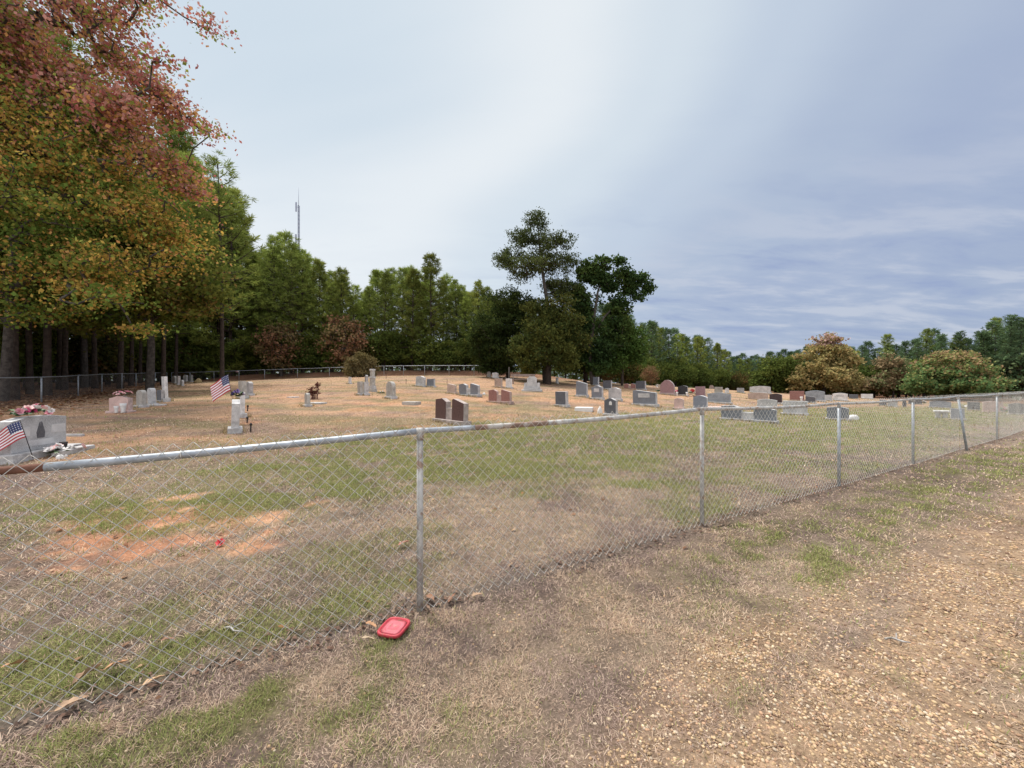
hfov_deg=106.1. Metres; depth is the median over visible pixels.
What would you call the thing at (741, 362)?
pine tree
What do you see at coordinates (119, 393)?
flower arrangement
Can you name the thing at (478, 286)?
pine tree
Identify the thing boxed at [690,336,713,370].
pine tree
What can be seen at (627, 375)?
understory tree
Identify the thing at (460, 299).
pine tree
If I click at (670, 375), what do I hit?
understory tree
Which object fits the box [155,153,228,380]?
pine tree
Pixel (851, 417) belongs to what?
rock
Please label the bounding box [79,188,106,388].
pine tree
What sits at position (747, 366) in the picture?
pine tree
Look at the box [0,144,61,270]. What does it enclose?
pine tree
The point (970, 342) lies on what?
pine tree
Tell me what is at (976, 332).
pine tree
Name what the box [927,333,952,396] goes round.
pine tree
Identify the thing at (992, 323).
pine tree
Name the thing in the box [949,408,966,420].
headstone
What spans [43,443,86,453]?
flower arrangement
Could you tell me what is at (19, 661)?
fallen leaf
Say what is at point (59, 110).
maple tree
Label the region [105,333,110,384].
pine tree
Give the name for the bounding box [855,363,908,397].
understory tree
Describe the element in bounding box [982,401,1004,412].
headstone
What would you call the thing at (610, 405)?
headstone
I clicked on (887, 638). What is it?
twig
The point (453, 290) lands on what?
pine tree
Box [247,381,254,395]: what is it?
headstone
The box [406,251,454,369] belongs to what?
pine tree
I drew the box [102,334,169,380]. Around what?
understory tree
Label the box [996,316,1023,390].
pine tree
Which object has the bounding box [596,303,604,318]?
pine tree
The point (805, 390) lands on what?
understory tree
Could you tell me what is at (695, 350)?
pine tree
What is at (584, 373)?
cedar tree
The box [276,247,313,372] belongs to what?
pine tree
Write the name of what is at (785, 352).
pine tree
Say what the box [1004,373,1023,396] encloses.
understory tree
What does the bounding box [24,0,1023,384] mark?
sky
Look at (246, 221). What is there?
pine tree
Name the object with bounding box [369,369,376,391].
monument
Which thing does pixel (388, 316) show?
pine tree
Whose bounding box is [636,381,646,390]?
headstone
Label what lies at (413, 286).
pine tree
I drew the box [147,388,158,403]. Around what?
headstone
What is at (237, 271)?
pine tree
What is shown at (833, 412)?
headstone
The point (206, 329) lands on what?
pine tree
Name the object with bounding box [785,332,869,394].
autumn tree
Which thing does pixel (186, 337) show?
understory tree
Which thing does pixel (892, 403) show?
headstone
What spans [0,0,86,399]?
pine tree
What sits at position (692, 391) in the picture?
flower arrangement
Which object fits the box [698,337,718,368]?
pine tree
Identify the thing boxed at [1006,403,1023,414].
headstone
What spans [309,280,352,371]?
pine tree
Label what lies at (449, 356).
understory tree
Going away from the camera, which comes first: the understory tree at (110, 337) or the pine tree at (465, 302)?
the understory tree at (110, 337)
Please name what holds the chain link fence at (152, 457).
on the ground at (618, 660)
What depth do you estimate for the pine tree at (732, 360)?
85.54 m
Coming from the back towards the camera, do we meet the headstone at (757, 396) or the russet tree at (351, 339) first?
the russet tree at (351, 339)
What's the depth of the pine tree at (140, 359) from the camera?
43.91 m
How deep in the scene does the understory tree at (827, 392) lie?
72.45 m
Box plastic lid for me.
[377,617,409,638]
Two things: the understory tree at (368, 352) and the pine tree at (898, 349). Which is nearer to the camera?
the understory tree at (368, 352)
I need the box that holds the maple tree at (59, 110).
[0,0,241,401]
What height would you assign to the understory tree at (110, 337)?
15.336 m
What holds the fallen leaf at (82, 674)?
on the ground at (618, 660)
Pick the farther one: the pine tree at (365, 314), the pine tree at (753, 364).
the pine tree at (753, 364)
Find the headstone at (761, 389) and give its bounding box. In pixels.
[750,386,771,393]
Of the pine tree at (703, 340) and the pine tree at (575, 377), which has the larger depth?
the pine tree at (703, 340)
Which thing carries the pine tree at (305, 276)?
on the ground at (618, 660)
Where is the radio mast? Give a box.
[295,188,299,245]
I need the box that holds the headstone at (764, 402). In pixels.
[757,399,776,406]
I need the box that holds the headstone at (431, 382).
[427,379,435,386]
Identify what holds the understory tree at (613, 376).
on the ground at (618, 660)
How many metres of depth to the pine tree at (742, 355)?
108.48 m
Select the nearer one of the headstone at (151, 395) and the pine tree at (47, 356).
the headstone at (151, 395)
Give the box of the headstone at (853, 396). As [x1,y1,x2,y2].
[849,394,858,398]
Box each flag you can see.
[0,420,32,457]
[210,375,232,401]
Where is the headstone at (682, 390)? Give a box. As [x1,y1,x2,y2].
[676,386,688,396]
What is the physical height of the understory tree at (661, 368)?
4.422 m
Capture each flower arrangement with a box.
[5,404,54,415]
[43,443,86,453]
[113,390,133,394]
[230,388,244,396]
[688,389,695,395]
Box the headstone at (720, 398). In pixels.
[707,393,732,403]
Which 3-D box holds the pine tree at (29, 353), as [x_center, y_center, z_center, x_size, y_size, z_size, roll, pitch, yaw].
[-29.893,-9.049,23.554,5.661,19.546,6.552,0,0,-2]
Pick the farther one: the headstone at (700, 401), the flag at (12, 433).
the headstone at (700, 401)
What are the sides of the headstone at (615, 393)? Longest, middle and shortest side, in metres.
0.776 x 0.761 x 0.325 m
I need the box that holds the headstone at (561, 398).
[554,391,569,407]
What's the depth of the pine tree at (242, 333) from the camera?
53.18 m
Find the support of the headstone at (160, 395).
on the ground at (618, 660)
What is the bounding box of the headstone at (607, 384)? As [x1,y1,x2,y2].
[603,380,611,389]
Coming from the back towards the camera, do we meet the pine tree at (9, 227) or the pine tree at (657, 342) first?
the pine tree at (657, 342)
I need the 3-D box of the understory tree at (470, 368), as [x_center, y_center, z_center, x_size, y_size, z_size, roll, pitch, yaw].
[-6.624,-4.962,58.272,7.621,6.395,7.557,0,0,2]
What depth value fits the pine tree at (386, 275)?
52.88 m
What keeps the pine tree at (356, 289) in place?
on the ground at (618, 660)
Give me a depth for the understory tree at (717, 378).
73.63 m
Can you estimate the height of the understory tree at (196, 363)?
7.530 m
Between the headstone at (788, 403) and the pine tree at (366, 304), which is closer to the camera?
the headstone at (788, 403)
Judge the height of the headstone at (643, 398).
0.844 m
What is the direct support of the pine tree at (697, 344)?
on the ground at (618, 660)
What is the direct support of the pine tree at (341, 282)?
on the ground at (618, 660)
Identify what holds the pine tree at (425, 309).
on the ground at (618, 660)
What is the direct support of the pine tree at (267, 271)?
on the ground at (618, 660)
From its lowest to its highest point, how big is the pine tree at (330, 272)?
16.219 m
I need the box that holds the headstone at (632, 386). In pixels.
[624,383,635,388]
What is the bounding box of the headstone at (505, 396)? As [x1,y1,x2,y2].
[488,389,513,403]
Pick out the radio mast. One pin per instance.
(298, 218)
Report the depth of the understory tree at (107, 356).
34.80 m
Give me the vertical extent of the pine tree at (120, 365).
22.435 m
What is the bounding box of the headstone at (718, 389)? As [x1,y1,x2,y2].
[714,387,722,392]
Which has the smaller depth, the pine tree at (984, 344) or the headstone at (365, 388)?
the headstone at (365, 388)
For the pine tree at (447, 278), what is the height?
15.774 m
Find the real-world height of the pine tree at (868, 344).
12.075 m
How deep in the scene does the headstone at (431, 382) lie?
26.48 m
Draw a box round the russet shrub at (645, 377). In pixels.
[638,365,659,385]
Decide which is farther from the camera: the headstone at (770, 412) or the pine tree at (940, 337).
the pine tree at (940, 337)
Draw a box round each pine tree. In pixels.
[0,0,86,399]
[0,24,138,395]
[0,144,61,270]
[3,146,81,393]
[41,184,79,389]
[55,221,80,388]
[74,127,176,388]
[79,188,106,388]
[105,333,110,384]
[128,184,146,385]
[138,335,142,381]
[139,144,200,385]
[146,116,212,325]
[146,215,216,375]
[153,129,198,378]
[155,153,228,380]
[169,176,254,379]
[170,150,210,211]
[187,200,255,377]
[188,150,267,378]
[188,181,277,379]
[190,182,251,378]
[209,215,275,374]
[228,251,280,373]
[231,262,276,373]
[232,230,254,344]
[236,234,298,373]
[242,245,289,372]
[245,228,305,372]
[263,241,322,373]
[273,252,323,372]
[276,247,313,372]
[281,248,317,321]
[294,258,334,371]
[299,255,324,372]
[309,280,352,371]
[310,265,364,370]
[311,270,339,323]
[324,274,353,321]
[341,294,363,344]
[342,284,371,339]
[357,291,382,338]
[358,285,380,335]
[361,268,392,370]
[364,273,390,370]
[368,271,404,370]
[374,267,406,331]
[376,266,417,369]
[378,277,400,370]
[387,266,430,369]
[394,265,420,369]
[405,281,435,368]
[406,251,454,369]
[406,268,438,340]
[426,280,460,369]
[435,272,455,369]
[440,279,468,369]
[444,284,472,369]
[447,284,470,370]
[454,296,475,370]
[463,279,492,370]
[463,291,473,370]
[464,296,479,319]
[472,296,490,324]
[477,285,499,330]
[551,303,563,376]
[558,371,573,377]
[567,370,582,379]
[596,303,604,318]
[599,303,617,377]
[634,324,650,383]
[639,322,649,341]
[642,320,668,385]
[644,325,667,364]
[649,328,671,382]
[656,327,670,381]
[657,328,683,369]
[667,327,686,386]
[669,333,689,386]
[676,333,695,367]
[680,336,699,386]
[686,334,706,387]
[690,336,707,387]
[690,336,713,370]
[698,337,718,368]
[701,346,716,388]
[709,343,727,383]
[718,349,732,389]
[725,350,734,370]
[728,356,738,374]
[730,355,746,374]
[735,358,748,383]
[740,353,746,372]
[741,359,754,390]
[746,360,756,385]
[778,349,788,357]
[853,350,862,394]
[857,345,874,371]
[861,341,877,367]
[869,347,880,395]
[877,333,900,396]
[890,343,906,396]
[899,340,915,396]
[910,337,930,396]
[912,328,938,396]
[925,328,948,353]
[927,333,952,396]
[947,336,968,353]
[949,330,974,353]
[962,337,977,352]
[971,330,983,346]
[971,331,1009,397]
[973,320,1013,397]
[978,316,1009,362]
[985,314,1023,397]
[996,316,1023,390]
[998,320,1023,395]
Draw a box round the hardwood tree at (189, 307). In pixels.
[20,182,250,391]
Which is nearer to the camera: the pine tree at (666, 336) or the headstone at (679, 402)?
the headstone at (679, 402)
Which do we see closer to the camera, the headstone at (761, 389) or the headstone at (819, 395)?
the headstone at (819, 395)
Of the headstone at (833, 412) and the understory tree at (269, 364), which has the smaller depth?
the headstone at (833, 412)
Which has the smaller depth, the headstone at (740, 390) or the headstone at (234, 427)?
the headstone at (234, 427)
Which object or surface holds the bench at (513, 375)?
on the ground at (618, 660)
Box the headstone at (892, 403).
[887,399,898,406]
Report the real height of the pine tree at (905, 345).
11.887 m
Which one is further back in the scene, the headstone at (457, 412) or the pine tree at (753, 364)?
the pine tree at (753, 364)
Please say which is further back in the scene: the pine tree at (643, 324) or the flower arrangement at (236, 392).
the pine tree at (643, 324)
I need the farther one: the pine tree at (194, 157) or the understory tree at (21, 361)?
the pine tree at (194, 157)
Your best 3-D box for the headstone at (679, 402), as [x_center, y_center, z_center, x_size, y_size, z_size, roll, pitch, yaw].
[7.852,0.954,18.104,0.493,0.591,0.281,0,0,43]
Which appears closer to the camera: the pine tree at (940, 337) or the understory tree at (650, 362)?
the understory tree at (650, 362)
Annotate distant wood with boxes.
[79,348,1023,397]
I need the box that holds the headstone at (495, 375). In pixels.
[492,372,498,378]
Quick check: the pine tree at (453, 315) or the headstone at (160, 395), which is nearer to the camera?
the headstone at (160, 395)
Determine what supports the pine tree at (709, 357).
on the ground at (618, 660)
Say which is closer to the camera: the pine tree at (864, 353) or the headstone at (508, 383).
the headstone at (508, 383)
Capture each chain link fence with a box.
[0,372,166,407]
[0,391,1023,724]
[171,365,477,381]
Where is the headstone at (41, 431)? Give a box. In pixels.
[0,415,94,464]
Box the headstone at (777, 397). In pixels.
[769,393,782,404]
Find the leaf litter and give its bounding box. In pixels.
[0,370,1021,736]
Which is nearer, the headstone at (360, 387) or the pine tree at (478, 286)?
the headstone at (360, 387)
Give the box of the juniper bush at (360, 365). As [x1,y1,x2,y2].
[339,350,380,376]
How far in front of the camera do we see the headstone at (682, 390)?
28.83 m
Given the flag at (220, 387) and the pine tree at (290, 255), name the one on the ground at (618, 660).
the pine tree at (290, 255)
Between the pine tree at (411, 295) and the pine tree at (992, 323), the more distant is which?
the pine tree at (992, 323)
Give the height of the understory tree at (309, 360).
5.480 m
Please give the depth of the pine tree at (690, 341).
73.55 m
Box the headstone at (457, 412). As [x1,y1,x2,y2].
[432,398,470,425]
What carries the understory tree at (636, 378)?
on the ground at (618, 660)
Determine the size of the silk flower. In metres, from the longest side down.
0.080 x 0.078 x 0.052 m
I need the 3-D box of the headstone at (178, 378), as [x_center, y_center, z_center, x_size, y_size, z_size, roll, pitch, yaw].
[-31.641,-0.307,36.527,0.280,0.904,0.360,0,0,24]
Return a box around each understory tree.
[0,272,135,387]
[0,320,24,372]
[0,322,79,387]
[0,324,25,379]
[0,327,39,360]
[3,319,129,342]
[52,331,143,386]
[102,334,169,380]
[111,333,188,379]
[124,350,155,379]
[135,338,201,379]
[143,328,219,379]
[168,331,219,378]
[199,341,248,375]
[224,344,255,375]
[246,353,270,373]
[247,332,296,373]
[267,333,312,371]
[281,335,325,372]
[302,330,339,371]
[321,342,359,370]
[354,337,382,367]
[361,330,410,370]
[369,327,410,370]
[407,333,448,369]
[407,340,427,367]
[433,339,469,370]
[434,341,456,369]
[454,331,476,370]
[458,330,494,370]
[588,372,614,381]
[598,364,628,381]
[615,363,645,382]
[616,357,647,383]
[643,356,660,383]
[647,360,669,385]
[654,363,679,384]
[660,355,698,387]
[674,366,699,386]
[684,362,716,387]
[698,368,720,388]
[710,368,734,387]
[724,370,747,390]
[735,371,754,390]
[745,354,798,392]
[762,354,812,393]
[783,366,822,393]
[813,387,842,394]
[828,389,851,394]
[848,372,876,395]
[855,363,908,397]
[907,358,940,397]
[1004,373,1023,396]
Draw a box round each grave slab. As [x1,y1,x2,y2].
[66,434,84,436]
[147,404,166,405]
[310,402,326,403]
[402,401,420,404]
[575,407,592,411]
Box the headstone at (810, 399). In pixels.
[805,396,815,402]
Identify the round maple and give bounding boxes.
[896,348,1020,399]
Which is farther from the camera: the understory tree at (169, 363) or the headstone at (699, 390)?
the understory tree at (169, 363)
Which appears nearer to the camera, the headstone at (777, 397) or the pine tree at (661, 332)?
the headstone at (777, 397)
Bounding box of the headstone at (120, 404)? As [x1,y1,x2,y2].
[105,396,135,412]
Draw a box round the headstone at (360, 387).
[356,381,362,394]
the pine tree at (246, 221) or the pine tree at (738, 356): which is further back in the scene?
the pine tree at (738, 356)
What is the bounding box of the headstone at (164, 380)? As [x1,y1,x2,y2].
[161,376,170,401]
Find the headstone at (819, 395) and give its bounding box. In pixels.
[805,390,825,401]
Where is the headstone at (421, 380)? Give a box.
[415,376,426,386]
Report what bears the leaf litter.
on the ground at (618, 660)
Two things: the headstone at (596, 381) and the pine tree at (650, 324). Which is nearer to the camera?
the headstone at (596, 381)
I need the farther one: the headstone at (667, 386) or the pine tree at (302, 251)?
the pine tree at (302, 251)
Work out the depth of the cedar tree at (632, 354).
38.35 m
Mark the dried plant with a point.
(312, 392)
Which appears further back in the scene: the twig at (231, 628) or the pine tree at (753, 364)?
the pine tree at (753, 364)
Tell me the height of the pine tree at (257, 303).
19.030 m
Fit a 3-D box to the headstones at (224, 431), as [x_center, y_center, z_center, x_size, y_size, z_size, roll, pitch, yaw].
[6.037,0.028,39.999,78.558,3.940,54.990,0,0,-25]
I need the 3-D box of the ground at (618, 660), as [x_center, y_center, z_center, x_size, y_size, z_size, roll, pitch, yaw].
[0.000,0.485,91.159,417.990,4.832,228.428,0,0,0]
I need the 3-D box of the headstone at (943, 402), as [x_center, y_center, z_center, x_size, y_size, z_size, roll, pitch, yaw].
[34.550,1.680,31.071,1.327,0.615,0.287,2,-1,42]
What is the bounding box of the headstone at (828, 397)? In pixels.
[825,395,832,400]
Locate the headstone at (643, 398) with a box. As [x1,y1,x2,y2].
[632,390,659,407]
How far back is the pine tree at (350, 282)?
56.98 m
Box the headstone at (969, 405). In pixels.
[966,402,979,409]
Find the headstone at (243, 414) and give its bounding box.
[240,392,246,417]
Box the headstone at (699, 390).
[695,386,705,395]
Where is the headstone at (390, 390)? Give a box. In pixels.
[385,381,397,398]
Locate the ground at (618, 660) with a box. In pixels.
[0,370,1023,767]
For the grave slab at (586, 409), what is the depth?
16.04 m
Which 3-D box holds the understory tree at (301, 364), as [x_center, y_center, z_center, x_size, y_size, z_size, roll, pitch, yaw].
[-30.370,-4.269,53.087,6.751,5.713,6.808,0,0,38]
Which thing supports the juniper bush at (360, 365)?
on the ground at (618, 660)
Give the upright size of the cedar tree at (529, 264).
16.881 m
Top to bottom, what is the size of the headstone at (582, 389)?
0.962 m
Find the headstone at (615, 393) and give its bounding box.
[608,387,622,400]
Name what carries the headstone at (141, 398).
on the ground at (618, 660)
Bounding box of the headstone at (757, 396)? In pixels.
[748,392,767,399]
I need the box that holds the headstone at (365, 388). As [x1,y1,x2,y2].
[363,382,369,394]
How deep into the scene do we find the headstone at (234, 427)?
9.73 m
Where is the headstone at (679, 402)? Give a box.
[673,398,684,409]
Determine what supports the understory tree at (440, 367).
on the ground at (618, 660)
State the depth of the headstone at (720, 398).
23.82 m
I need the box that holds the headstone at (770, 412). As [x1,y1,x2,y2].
[719,405,778,423]
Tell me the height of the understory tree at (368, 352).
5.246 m
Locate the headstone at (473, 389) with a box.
[457,383,481,396]
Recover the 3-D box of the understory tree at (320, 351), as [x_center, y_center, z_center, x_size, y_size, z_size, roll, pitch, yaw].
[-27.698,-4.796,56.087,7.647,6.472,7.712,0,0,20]
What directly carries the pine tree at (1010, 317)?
on the ground at (618, 660)
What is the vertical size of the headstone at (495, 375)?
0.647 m
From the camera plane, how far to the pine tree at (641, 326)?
59.90 m
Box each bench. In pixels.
[511,374,534,383]
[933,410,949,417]
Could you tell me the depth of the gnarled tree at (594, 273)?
37.12 m
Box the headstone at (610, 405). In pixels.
[602,398,619,415]
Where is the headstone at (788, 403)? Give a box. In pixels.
[782,401,808,415]
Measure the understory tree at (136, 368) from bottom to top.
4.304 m
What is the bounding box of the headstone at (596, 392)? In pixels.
[591,386,604,399]
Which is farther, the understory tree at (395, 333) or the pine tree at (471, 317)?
the pine tree at (471, 317)
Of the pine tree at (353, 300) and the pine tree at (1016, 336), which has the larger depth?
the pine tree at (1016, 336)
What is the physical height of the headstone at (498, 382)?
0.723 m
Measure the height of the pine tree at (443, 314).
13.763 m
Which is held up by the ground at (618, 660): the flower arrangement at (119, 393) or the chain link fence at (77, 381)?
the chain link fence at (77, 381)
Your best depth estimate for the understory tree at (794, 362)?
70.83 m
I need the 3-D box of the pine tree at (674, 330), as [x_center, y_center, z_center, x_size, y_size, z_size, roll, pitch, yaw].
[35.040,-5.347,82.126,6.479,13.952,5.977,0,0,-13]
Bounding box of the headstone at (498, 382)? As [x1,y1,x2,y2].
[495,378,503,387]
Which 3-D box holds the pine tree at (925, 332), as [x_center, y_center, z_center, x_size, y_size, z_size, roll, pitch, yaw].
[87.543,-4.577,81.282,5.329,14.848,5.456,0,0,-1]
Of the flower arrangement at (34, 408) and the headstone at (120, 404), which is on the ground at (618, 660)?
the headstone at (120, 404)
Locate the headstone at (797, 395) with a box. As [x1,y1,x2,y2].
[789,391,804,400]
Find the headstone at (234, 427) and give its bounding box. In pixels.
[227,399,242,433]
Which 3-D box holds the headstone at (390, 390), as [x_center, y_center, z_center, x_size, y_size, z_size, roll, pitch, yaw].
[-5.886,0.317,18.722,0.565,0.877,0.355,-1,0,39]
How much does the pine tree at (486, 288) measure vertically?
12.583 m
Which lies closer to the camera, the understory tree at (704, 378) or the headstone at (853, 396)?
the headstone at (853, 396)
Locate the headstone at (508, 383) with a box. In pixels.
[506,378,512,388]
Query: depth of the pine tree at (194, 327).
45.99 m
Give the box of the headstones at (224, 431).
[133,377,1023,434]
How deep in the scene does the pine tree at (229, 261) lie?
55.20 m
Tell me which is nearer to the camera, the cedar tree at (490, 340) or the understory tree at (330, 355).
the cedar tree at (490, 340)
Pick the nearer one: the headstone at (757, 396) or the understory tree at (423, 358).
the headstone at (757, 396)
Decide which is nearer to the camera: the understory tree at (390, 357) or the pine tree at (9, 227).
the pine tree at (9, 227)
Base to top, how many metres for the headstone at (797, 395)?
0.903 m
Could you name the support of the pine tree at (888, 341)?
on the ground at (618, 660)
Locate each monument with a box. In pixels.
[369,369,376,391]
[521,376,541,391]
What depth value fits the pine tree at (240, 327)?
54.87 m
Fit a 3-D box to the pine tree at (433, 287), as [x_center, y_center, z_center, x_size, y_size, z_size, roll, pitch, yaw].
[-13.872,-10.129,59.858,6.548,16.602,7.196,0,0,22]
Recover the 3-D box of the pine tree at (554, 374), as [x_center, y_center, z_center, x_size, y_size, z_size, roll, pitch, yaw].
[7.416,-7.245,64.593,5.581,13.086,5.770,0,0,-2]
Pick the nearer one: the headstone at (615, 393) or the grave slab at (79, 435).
the grave slab at (79, 435)
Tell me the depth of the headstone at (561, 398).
17.10 m
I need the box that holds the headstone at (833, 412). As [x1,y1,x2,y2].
[825,407,850,420]
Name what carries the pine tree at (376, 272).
on the ground at (618, 660)
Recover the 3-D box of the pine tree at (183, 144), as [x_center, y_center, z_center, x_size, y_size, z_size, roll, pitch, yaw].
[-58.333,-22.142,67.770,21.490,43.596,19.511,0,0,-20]
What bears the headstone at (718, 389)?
on the ground at (618, 660)
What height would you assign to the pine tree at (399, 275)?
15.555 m
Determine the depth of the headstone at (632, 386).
33.42 m
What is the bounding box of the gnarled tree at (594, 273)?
[565,253,657,384]
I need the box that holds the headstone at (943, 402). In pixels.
[928,401,950,407]
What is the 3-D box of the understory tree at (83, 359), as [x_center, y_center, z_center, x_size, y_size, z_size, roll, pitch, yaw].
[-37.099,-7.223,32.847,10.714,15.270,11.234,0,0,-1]
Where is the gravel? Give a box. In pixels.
[67,446,1023,767]
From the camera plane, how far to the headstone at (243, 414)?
12.10 m
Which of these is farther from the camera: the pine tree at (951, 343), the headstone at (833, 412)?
the pine tree at (951, 343)
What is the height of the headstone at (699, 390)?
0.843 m
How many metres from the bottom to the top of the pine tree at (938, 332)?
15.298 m
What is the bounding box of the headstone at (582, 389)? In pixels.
[575,381,588,397]
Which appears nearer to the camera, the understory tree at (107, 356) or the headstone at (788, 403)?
the headstone at (788, 403)
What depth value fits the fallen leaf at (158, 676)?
1.89 m
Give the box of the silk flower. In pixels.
[215,538,224,544]
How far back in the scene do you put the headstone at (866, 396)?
45.96 m
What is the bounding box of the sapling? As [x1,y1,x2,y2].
[519,363,539,376]
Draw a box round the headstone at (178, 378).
[175,376,180,384]
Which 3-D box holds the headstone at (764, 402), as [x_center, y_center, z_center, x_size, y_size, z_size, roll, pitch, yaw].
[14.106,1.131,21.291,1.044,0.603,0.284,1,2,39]
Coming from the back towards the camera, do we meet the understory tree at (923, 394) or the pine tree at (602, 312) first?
the understory tree at (923, 394)
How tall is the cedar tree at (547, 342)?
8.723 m
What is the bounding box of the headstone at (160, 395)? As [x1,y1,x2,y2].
[157,390,163,401]
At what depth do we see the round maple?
58.16 m
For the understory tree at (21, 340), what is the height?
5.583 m
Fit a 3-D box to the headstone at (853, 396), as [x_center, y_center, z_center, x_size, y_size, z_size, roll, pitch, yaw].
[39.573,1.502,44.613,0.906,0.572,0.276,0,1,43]
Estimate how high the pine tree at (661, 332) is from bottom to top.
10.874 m
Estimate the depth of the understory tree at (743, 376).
81.71 m
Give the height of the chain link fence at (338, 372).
2.126 m
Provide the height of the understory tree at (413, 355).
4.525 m
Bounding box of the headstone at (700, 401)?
[693,395,707,407]
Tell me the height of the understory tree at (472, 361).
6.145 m
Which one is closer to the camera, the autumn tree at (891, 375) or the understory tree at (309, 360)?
the understory tree at (309, 360)
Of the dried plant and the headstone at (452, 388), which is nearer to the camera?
the dried plant
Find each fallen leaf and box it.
[0,659,27,667]
[48,695,88,711]
[64,663,101,687]
[99,659,126,670]
[137,675,163,685]
[364,620,375,626]
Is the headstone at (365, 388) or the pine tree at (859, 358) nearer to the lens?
the headstone at (365, 388)
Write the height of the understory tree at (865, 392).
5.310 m
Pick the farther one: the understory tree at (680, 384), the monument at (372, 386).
the understory tree at (680, 384)
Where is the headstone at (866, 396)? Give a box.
[861,394,873,398]
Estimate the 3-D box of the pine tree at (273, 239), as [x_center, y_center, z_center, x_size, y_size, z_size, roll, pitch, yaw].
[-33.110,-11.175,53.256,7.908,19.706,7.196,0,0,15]
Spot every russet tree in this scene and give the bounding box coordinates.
[250,319,310,376]
[313,314,374,372]
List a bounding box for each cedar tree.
[463,284,539,377]
[491,206,582,382]
[504,290,596,383]
[553,293,615,381]
[599,315,653,385]
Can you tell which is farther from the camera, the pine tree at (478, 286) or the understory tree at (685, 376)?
the understory tree at (685, 376)
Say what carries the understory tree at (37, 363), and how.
on the ground at (618, 660)
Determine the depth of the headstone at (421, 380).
26.64 m
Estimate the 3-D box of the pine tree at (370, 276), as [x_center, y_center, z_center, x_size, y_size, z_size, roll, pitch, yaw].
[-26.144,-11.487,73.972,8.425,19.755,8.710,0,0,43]
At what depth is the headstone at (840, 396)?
37.91 m
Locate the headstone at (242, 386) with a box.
[237,381,248,398]
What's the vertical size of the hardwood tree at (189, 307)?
13.457 m
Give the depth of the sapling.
36.25 m
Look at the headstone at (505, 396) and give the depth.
17.82 m
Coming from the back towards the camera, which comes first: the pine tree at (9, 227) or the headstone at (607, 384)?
the headstone at (607, 384)
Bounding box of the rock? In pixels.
[849,415,858,419]
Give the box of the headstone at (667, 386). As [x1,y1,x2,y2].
[659,380,675,395]
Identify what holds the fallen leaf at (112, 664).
on the ground at (618, 660)
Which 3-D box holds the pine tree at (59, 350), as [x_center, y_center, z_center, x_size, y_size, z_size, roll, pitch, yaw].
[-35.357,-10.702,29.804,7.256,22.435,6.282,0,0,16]
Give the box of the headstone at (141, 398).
[133,390,149,407]
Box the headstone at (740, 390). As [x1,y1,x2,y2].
[736,388,744,392]
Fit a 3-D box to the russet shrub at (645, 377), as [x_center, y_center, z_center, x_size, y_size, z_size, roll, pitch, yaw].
[16.475,-0.989,46.068,2.466,2.608,2.544,0,0,-7]
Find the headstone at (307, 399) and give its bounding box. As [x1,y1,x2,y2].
[303,393,312,406]
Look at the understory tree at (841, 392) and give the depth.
75.30 m
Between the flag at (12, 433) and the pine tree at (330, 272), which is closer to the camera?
the flag at (12, 433)
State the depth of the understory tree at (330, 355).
51.91 m
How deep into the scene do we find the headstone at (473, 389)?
20.44 m
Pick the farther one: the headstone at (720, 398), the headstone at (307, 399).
the headstone at (720, 398)
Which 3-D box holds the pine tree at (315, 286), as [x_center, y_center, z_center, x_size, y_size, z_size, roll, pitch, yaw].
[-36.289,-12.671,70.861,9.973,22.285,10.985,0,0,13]
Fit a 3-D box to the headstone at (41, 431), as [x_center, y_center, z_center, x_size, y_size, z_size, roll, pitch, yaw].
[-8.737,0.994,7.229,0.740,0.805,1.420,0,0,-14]
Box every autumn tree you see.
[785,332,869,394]
[854,349,912,397]
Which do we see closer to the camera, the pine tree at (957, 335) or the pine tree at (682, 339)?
the pine tree at (682, 339)
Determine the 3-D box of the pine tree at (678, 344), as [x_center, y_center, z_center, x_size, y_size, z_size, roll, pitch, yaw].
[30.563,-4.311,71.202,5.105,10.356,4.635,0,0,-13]
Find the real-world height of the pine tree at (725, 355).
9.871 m
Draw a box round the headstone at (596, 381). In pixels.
[593,377,599,385]
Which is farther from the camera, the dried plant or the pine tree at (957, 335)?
the pine tree at (957, 335)
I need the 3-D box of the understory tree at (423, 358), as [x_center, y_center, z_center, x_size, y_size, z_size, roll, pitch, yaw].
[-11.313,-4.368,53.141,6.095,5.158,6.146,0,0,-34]
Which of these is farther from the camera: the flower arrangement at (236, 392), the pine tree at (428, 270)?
the pine tree at (428, 270)
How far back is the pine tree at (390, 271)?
58.84 m
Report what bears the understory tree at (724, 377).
on the ground at (618, 660)
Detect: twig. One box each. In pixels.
[223,622,244,631]
[884,633,910,642]
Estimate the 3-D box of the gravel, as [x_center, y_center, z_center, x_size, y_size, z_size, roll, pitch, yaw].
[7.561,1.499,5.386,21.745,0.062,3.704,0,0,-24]
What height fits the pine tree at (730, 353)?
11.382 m
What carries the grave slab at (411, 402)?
on the ground at (618, 660)
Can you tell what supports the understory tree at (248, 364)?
on the ground at (618, 660)
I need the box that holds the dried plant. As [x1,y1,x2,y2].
[305,382,320,398]
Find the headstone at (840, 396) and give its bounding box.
[832,393,848,401]
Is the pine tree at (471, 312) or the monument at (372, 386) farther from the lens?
the pine tree at (471, 312)
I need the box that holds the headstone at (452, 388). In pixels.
[446,384,457,393]
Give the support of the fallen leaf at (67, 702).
on the ground at (618, 660)
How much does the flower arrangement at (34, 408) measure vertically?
0.227 m
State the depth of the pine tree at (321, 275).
54.29 m
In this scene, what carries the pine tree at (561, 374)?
on the ground at (618, 660)

